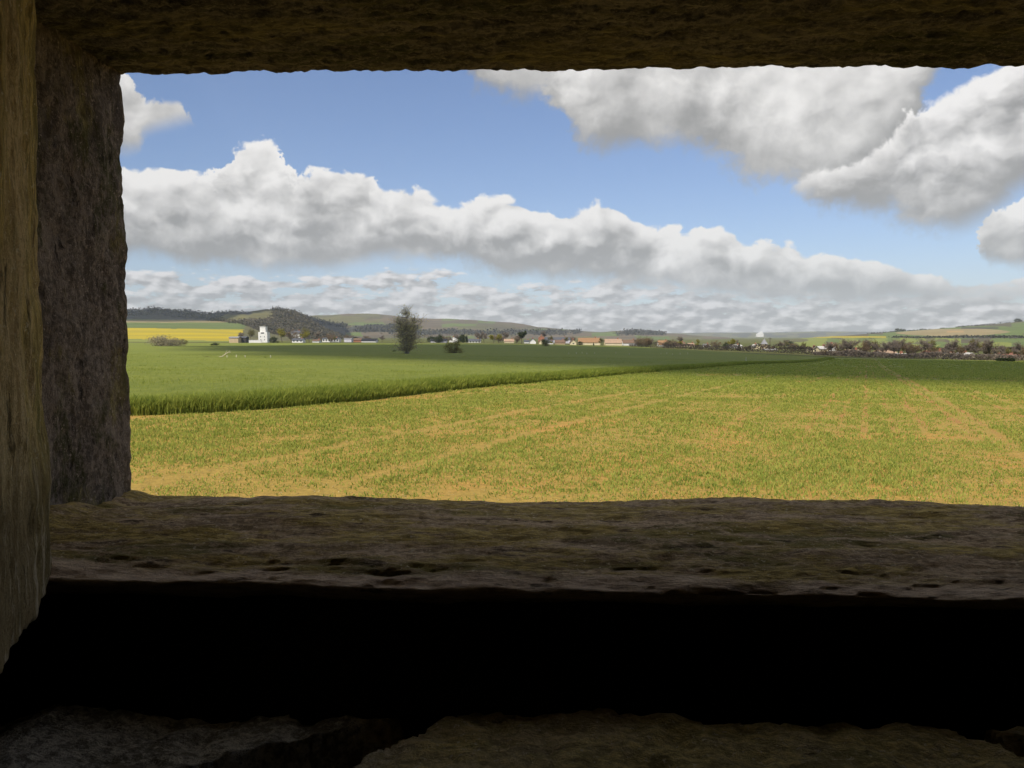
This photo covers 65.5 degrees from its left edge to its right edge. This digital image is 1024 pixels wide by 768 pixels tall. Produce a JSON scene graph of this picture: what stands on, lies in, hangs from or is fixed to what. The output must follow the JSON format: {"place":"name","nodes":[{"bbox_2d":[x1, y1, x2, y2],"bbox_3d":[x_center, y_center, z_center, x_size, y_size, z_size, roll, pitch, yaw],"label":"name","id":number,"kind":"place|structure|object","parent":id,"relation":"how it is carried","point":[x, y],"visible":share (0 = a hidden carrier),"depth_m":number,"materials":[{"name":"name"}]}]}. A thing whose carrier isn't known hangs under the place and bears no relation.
{"place":"outdoors","nodes":[
{"label":"outdoors","id":0,"kind":"place"},
{"bbox_2d":[126,319,292,341],"bbox_3d":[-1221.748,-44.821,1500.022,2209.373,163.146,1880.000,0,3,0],"label":"hillside","id":1,"kind":"structure","parent":0,"point":[140,330],"depth_m":935.05,"materials":[{"name":"yellow plant"}]},
{"bbox_2d":[127,308,345,335],"bbox_3d":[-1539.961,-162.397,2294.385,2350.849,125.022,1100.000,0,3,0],"label":"wooded ridge","id":2,"kind":"structure","parent":0,"point":[333,327],"depth_m":2044.32,"materials":[{"name":"green plant"}]},
{"bbox_2d":[127,306,350,328],"bbox_3d":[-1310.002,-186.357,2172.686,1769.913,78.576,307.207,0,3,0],"label":"ridge woodland","id":3,"kind":"object","parent":2,"relation":"on","point":[218,313],"visible":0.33,"depth_m":2141.06,"materials":[{"name":"green plant"}]},
{"bbox_2d":[216,309,317,338],"bbox_3d":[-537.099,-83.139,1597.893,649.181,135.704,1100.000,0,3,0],"label":"knoll","id":4,"kind":"structure","parent":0,"point":[258,314],"depth_m":1414.22,"materials":[{"name":"green plant"}]},
{"bbox_2d":[207,306,343,339],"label":"knoll woodland","id":5,"kind":"object","parent":4,"relation":"on","point":[312,326],"visible":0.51,"depth_m":1287.15,"materials":[{"name":"plant"}]},
{"bbox_2d":[310,314,729,338],"bbox_3d":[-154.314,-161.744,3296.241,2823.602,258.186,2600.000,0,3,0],"label":"moor","id":6,"kind":"structure","parent":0,"point":[354,320],"depth_m":2648.56,"materials":[{"name":"green plant"}]},
{"bbox_2d":[345,323,666,335],"bbox_3d":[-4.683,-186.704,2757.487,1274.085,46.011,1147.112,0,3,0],"label":"valley woodland","id":7,"kind":"object","parent":6,"relation":"on","point":[376,328],"visible":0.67,"depth_m":2401.69,"materials":[{"name":"green plant"}]},
{"bbox_2d":[119,64,1023,332],"label":"sky","id":8,"kind":"structure","parent":0,"point":[769,198],"materials":[{"name":"blue"}]},
{"bbox_2d":[128,338,1023,506],"bbox_3d":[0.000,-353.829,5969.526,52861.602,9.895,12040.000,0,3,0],"label":"ground","id":9,"kind":"structure","parent":0,"point":[168,479],"depth_m":11.26,"materials":[{"name":"brown plant"}]},
{"bbox_2d":[145,334,180,345],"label":"scrub bush","id":10,"kind":"object","parent":9,"relation":"on","point":[154,340],"visible":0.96,"depth_m":270.84,"materials":[{"name":"green plant"}]},
{"bbox_2d":[163,338,185,345],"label":"scrub bush","id":11,"kind":"object","parent":9,"relation":"on","point":[176,341],"visible":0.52,"depth_m":277.62,"materials":[{"name":"green plant"}]},
{"bbox_2d":[228,337,241,342],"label":"barn","id":12,"kind":"structure","parent":9,"relation":"on","point":[234,339],"depth_m":496.27,"materials":[{"name":"beige"}]},
{"bbox_2d":[240,336,248,342],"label":"shed","id":13,"kind":"structure","parent":9,"relation":"on","point":[244,339],"depth_m":502.33,"materials":[{"name":"stone"}]},
{"bbox_2d":[247,328,255,338],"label":"budding tree","id":14,"kind":"object","parent":9,"relation":"on","point":[251,333],"visible":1,"depth_m":618.71,"materials":[{"name":"green plant"}]},
{"bbox_2d":[249,340,261,342],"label":"boundary wall","id":15,"kind":"structure","parent":9,"relation":"on","point":[255,341],"depth_m":518.87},
{"bbox_2d":[258,326,269,342],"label":"tower","id":16,"kind":"structure","parent":9,"relation":"on","point":[263,335],"depth_m":536.21,"materials":[{"name":"white concrete"}]},
{"bbox_2d":[268,337,278,342],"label":"dark bush","id":17,"kind":"object","parent":9,"relation":"on","point":[274,339],"visible":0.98,"depth_m":518.21,"materials":[{"name":"green plant"}]},
{"bbox_2d":[276,328,286,339],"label":"leafy tree","id":18,"kind":"object","parent":9,"relation":"on","point":[282,333],"visible":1,"depth_m":559.46,"materials":[{"name":"green plant"}]},
{"bbox_2d":[285,330,302,341],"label":"russet tree","id":19,"kind":"object","parent":9,"relation":"on","point":[295,335],"visible":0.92,"depth_m":598.14,"materials":[{"name":"brown plant"}]},
{"bbox_2d":[292,337,304,342],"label":"cottage","id":20,"kind":"structure","parent":9,"relation":"on","point":[298,340],"depth_m":535.79,"materials":[{"name":"stone"}]},
{"bbox_2d":[299,331,309,337],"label":"leafy tree","id":21,"kind":"object","parent":9,"relation":"on","point":[305,335],"visible":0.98,"depth_m":580.31,"materials":[{"name":"green plant"}]},
{"bbox_2d":[301,328,309,341],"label":"budding tree","id":22,"kind":"object","parent":9,"relation":"on","point":[305,330],"visible":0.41,"depth_m":619.11,"materials":[{"name":"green plant"}]},
{"bbox_2d":[312,338,321,342],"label":"cottage","id":23,"kind":"structure","parent":9,"relation":"on","point":[318,340],"depth_m":556.07,"materials":[{"name":"brick"}]},
{"bbox_2d":[322,337,341,341],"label":"row house","id":24,"kind":"structure","parent":9,"relation":"on","point":[327,340],"depth_m":594.67,"materials":[{"name":"stone"}]},
{"bbox_2d":[344,338,353,341],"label":"shed","id":25,"kind":"structure","parent":9,"relation":"on","point":[348,339],"depth_m":595.67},
{"bbox_2d":[353,338,361,341],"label":"shed","id":26,"kind":"structure","parent":9,"relation":"on","point":[357,339],"depth_m":605.99,"materials":[{"name":"brick"}]},
{"bbox_2d":[361,338,378,341],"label":"shed","id":27,"kind":"structure","parent":9,"relation":"on","point":[369,340],"depth_m":596.54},
{"bbox_2d":[388,304,427,353],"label":"lone tree","id":28,"kind":"object","parent":9,"relation":"on","point":[407,333],"visible":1,"depth_m":128.10,"materials":[{"name":"green plant"}]},
{"bbox_2d":[431,335,443,342],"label":"garden tree","id":29,"kind":"object","parent":9,"relation":"on","point":[438,337],"visible":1,"depth_m":586.28,"materials":[{"name":"green plant"}]},
{"bbox_2d":[430,339,447,342],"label":"shed","id":30,"kind":"structure","parent":9,"relation":"on","point":[444,341],"depth_m":594.55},
{"bbox_2d":[444,340,464,352],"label":"bush","id":31,"kind":"object","parent":9,"relation":"on","point":[453,350],"visible":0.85,"depth_m":138.15,"materials":[{"name":"green plant"}]},
{"bbox_2d":[458,335,465,341],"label":"garden tree","id":32,"kind":"object","parent":9,"relation":"on","point":[460,338],"visible":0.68,"depth_m":693.97,"materials":[{"name":"green plant"}]},
{"bbox_2d":[468,338,480,342],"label":"terrace","id":33,"kind":"structure","parent":9,"relation":"on","point":[473,340],"depth_m":616.06,"materials":[{"name":"stone"}]},
{"bbox_2d":[474,332,483,342],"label":"bare tree","id":34,"kind":"object","parent":9,"relation":"on","point":[479,335],"visible":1,"depth_m":598.87,"materials":[{"name":"grey plant"}]},
{"bbox_2d":[126,343,834,415],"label":"tall wheat","id":35,"kind":"object","parent":9,"relation":"on","point":[191,378],"visible":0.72,"depth_m":38.67,"materials":[{"name":"green plant"}]},
{"bbox_2d":[504,339,513,342],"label":"house","id":36,"kind":"structure","parent":9,"relation":"on","point":[508,340],"depth_m":596.21,"materials":[{"name":"brick"}]},
{"bbox_2d":[0,0,1023,767],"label":"pillbox","id":37,"kind":"structure","parent":9,"relation":"on","point":[140,628],"depth_m":0.74,"materials":[{"name":"concrete"}]},
{"bbox_2d":[518,330,526,343],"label":"evergreen tree","id":38,"kind":"object","parent":9,"relation":"on","point":[522,335],"visible":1,"depth_m":559.05,"materials":[{"name":"green plant"}]},
{"bbox_2d":[529,338,535,343],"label":"house","id":39,"kind":"structure","parent":9,"relation":"on","point":[532,341],"depth_m":555.76,"materials":[{"name":"stone"}]},
{"bbox_2d":[544,336,570,342],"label":"hall","id":40,"kind":"structure","parent":9,"relation":"on","point":[559,338],"depth_m":675.00,"materials":[{"name":"stone"}]},
{"bbox_2d":[555,339,565,343],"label":"cottage","id":41,"kind":"structure","parent":9,"relation":"on","point":[562,341],"depth_m":556.36,"materials":[{"name":"brick"}]},
{"bbox_2d":[569,338,576,344],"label":"cottage","id":42,"kind":"structure","parent":9,"relation":"on","point":[572,342],"depth_m":540.83,"materials":[{"name":"brick"}]},
{"bbox_2d":[130,358,1023,505],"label":"seedling crop","id":43,"kind":"object","parent":9,"relation":"on","point":[962,374],"visible":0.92,"depth_m":13.22,"materials":[{"name":"plant"}]},
{"bbox_2d":[577,337,599,344],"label":"barn","id":44,"kind":"structure","parent":9,"relation":"on","point":[589,341],"depth_m":555.84,"materials":[{"name":"brick"}]},
{"bbox_2d":[604,338,621,345],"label":"barn","id":45,"kind":"structure","parent":9,"relation":"on","point":[617,342],"depth_m":556.18,"materials":[{"name":"brick"}]},
{"bbox_2d":[622,339,636,345],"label":"barn","id":46,"kind":"structure","parent":9,"relation":"on","point":[626,342],"depth_m":565.15,"materials":[{"name":"brick"}]},
{"bbox_2d":[634,336,645,345],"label":"russet tree","id":47,"kind":"object","parent":9,"relation":"on","point":[638,342],"visible":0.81,"depth_m":439.38,"materials":[{"name":"brown plant"}]},
{"bbox_2d":[640,335,653,346],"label":"russet tree","id":48,"kind":"object","parent":9,"relation":"on","point":[647,343],"visible":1,"depth_m":434.54,"materials":[{"name":"brown plant"}]},
{"bbox_2d":[657,339,667,345],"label":"cottage","id":49,"kind":"structure","parent":9,"relation":"on","point":[661,341],"depth_m":538.25,"materials":[{"name":"brick"}]},
{"bbox_2d":[711,340,721,346],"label":"russet tree","id":50,"kind":"object","parent":9,"relation":"on","point":[716,343],"visible":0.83,"depth_m":428.71,"materials":[{"name":"brown plant"}]},
{"bbox_2d":[629,341,817,353],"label":"hedge","id":51,"kind":"object","parent":9,"relation":"on","point":[749,348],"visible":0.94,"depth_m":326.44,"materials":[{"name":"plant"}]},
{"bbox_2d":[756,332,763,336],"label":"factory","id":52,"kind":"structure","parent":9,"relation":"on","point":[760,334],"depth_m":4981.79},
{"bbox_2d":[761,339,767,348],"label":"church","id":53,"kind":"structure","parent":9,"relation":"on","point":[764,342],"depth_m":418.27,"materials":[{"name":"grey stone"}]},
{"bbox_2d":[813,344,827,351],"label":"house","id":54,"kind":"structure","parent":9,"relation":"on","point":[822,347],"depth_m":328.48,"materials":[{"name":"brick"}]},
{"bbox_2d":[823,342,833,355],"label":"bare tree","id":55,"kind":"object","parent":9,"relation":"on","point":[828,346],"visible":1,"depth_m":246.58,"materials":[{"name":"brown plant"}]},
{"bbox_2d":[829,342,844,351],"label":"russet tree","id":56,"kind":"object","parent":9,"relation":"on","point":[836,348],"visible":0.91,"depth_m":245.97,"materials":[{"name":"brown plant"}]},
{"bbox_2d":[838,341,848,350],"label":"bare tree","id":57,"kind":"object","parent":9,"relation":"on","point":[843,347],"visible":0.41,"depth_m":243.31,"materials":[{"name":"brown plant"}]},
{"bbox_2d":[841,339,860,348],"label":"bare tree","id":58,"kind":"object","parent":9,"relation":"on","point":[852,344],"visible":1,"depth_m":230.33,"materials":[{"name":"brown plant"}]},
{"bbox_2d":[856,338,871,351],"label":"russet tree","id":59,"kind":"object","parent":9,"relation":"on","point":[863,348],"visible":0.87,"depth_m":228.53,"materials":[{"name":"brown plant"}]},
{"bbox_2d":[863,338,878,351],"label":"bare tree","id":60,"kind":"object","parent":9,"relation":"on","point":[874,346],"visible":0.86,"depth_m":228.92,"materials":[{"name":"brown plant"}]},
{"bbox_2d":[873,349,896,353],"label":"house","id":61,"kind":"structure","parent":9,"relation":"on","point":[889,351],"depth_m":267.28,"materials":[{"name":"brick"}]},
{"bbox_2d":[876,341,894,351],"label":"bare tree","id":62,"kind":"object","parent":9,"relation":"on","point":[888,347],"visible":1,"depth_m":219.49,"materials":[{"name":"brown plant"}]},
{"bbox_2d":[888,339,901,353],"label":"bare tree","id":63,"kind":"object","parent":9,"relation":"on","point":[897,348],"visible":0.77,"depth_m":220.50,"materials":[{"name":"brown plant"}]},
{"bbox_2d":[893,338,908,353],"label":"bare tree","id":64,"kind":"object","parent":9,"relation":"on","point":[902,342],"visible":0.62,"depth_m":221.71,"materials":[{"name":"brown plant"}]},
{"bbox_2d":[901,341,920,352],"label":"russet tree","id":65,"kind":"object","parent":9,"relation":"on","point":[906,348],"visible":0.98,"depth_m":213.75,"materials":[{"name":"brown plant"}]},
{"bbox_2d":[812,349,1023,360],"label":"hedge","id":66,"kind":"object","parent":9,"relation":"on","point":[854,353],"visible":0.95,"depth_m":209.37,"materials":[{"name":"plant"}]},
{"bbox_2d":[914,339,933,351],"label":"bare tree","id":67,"kind":"object","parent":9,"relation":"on","point":[925,344],"visible":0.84,"depth_m":216.34,"materials":[{"name":"brown plant"}]},
{"bbox_2d":[926,339,939,357],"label":"budding tree","id":68,"kind":"object","parent":9,"relation":"on","point":[933,342],"visible":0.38,"depth_m":219.12,"materials":[{"name":"green plant"}]},
{"bbox_2d":[925,347,940,358],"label":"russet tree","id":69,"kind":"object","parent":9,"relation":"on","point":[928,350],"visible":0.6,"depth_m":208.72,"materials":[{"name":"brown plant"}]},
{"bbox_2d":[940,343,949,355],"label":"bare tree","id":70,"kind":"object","parent":9,"relation":"on","point":[944,349],"visible":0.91,"depth_m":209.18,"materials":[{"name":"brown plant"}]},
{"bbox_2d":[946,336,959,355],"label":"bare tree","id":71,"kind":"object","parent":9,"relation":"on","point":[953,346],"visible":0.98,"depth_m":209.95,"materials":[{"name":"brown plant"}]},
{"bbox_2d":[953,342,965,353],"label":"russet tree","id":72,"kind":"object","parent":9,"relation":"on","point":[960,350],"visible":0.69,"depth_m":211.90,"materials":[{"name":"brown plant"}]},
{"bbox_2d":[961,339,983,359],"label":"bare tree","id":73,"kind":"object","parent":9,"relation":"on","point":[971,348],"visible":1,"depth_m":200.85,"materials":[{"name":"brown plant"}]},
{"bbox_2d":[966,339,982,353],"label":"budding tree","id":74,"kind":"object","parent":9,"relation":"on","point":[972,340],"visible":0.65,"depth_m":202.19,"materials":[{"name":"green plant"}]},
{"bbox_2d":[972,338,994,353],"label":"bare tree","id":75,"kind":"object","parent":9,"relation":"on","point":[986,344],"visible":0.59,"depth_m":204.51,"materials":[{"name":"brown plant"}]},
{"bbox_2d":[982,342,998,359],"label":"russet tree","id":76,"kind":"object","parent":9,"relation":"on","point":[988,349],"visible":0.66,"depth_m":205.41,"materials":[{"name":"brown plant"}]},
{"bbox_2d":[991,342,1006,354],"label":"bare tree","id":77,"kind":"object","parent":9,"relation":"on","point":[1000,348],"visible":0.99,"depth_m":195.91,"materials":[{"name":"brown plant"}]},
{"bbox_2d":[995,358,1016,360],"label":"hedge","id":78,"kind":"object","parent":9,"relation":"on","point":[1005,359],"visible":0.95,"depth_m":184.10,"materials":[{"name":"green plant"}]},
{"bbox_2d":[1003,345,1011,354],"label":"budding tree","id":79,"kind":"object","parent":9,"relation":"on","point":[1007,350],"visible":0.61,"depth_m":197.51,"materials":[{"name":"green plant"}]},
{"bbox_2d":[1011,341,1021,353],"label":"bare tree","id":80,"kind":"object","parent":9,"relation":"on","point":[1016,349],"visible":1,"depth_m":198.83,"materials":[{"name":"brown plant"}]},
{"bbox_2d":[1011,345,1023,355],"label":"russet tree","id":81,"kind":"object","parent":9,"relation":"on","point":[1022,352],"visible":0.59,"depth_m":200.59,"materials":[{"name":"brown plant"}]},
{"bbox_2d":[673,331,881,337],"bbox_3d":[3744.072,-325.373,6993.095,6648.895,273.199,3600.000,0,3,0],"label":"distant ridge","id":82,"kind":"structure","parent":0,"point":[811,334],"depth_m":6070.02,"materials":[{"name":"green plant"}]},
{"bbox_2d":[778,321,1023,346],"bbox_3d":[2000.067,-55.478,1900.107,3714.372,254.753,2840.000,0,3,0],"label":"farmland hill","id":83,"kind":"structure","parent":0,"point":[1013,328],"depth_m":1136.91,"materials":[{"name":"green plant"}]},
{"bbox_2d":[866,322,1023,338],"bbox_3d":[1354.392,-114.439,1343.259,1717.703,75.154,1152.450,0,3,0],"label":"hill hedgerows","id":84,"kind":"object","parent":83,"relation":"on","point":[979,336],"visible":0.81,"depth_m":952.36,"materials":[{"name":"green plant"}]}
]}

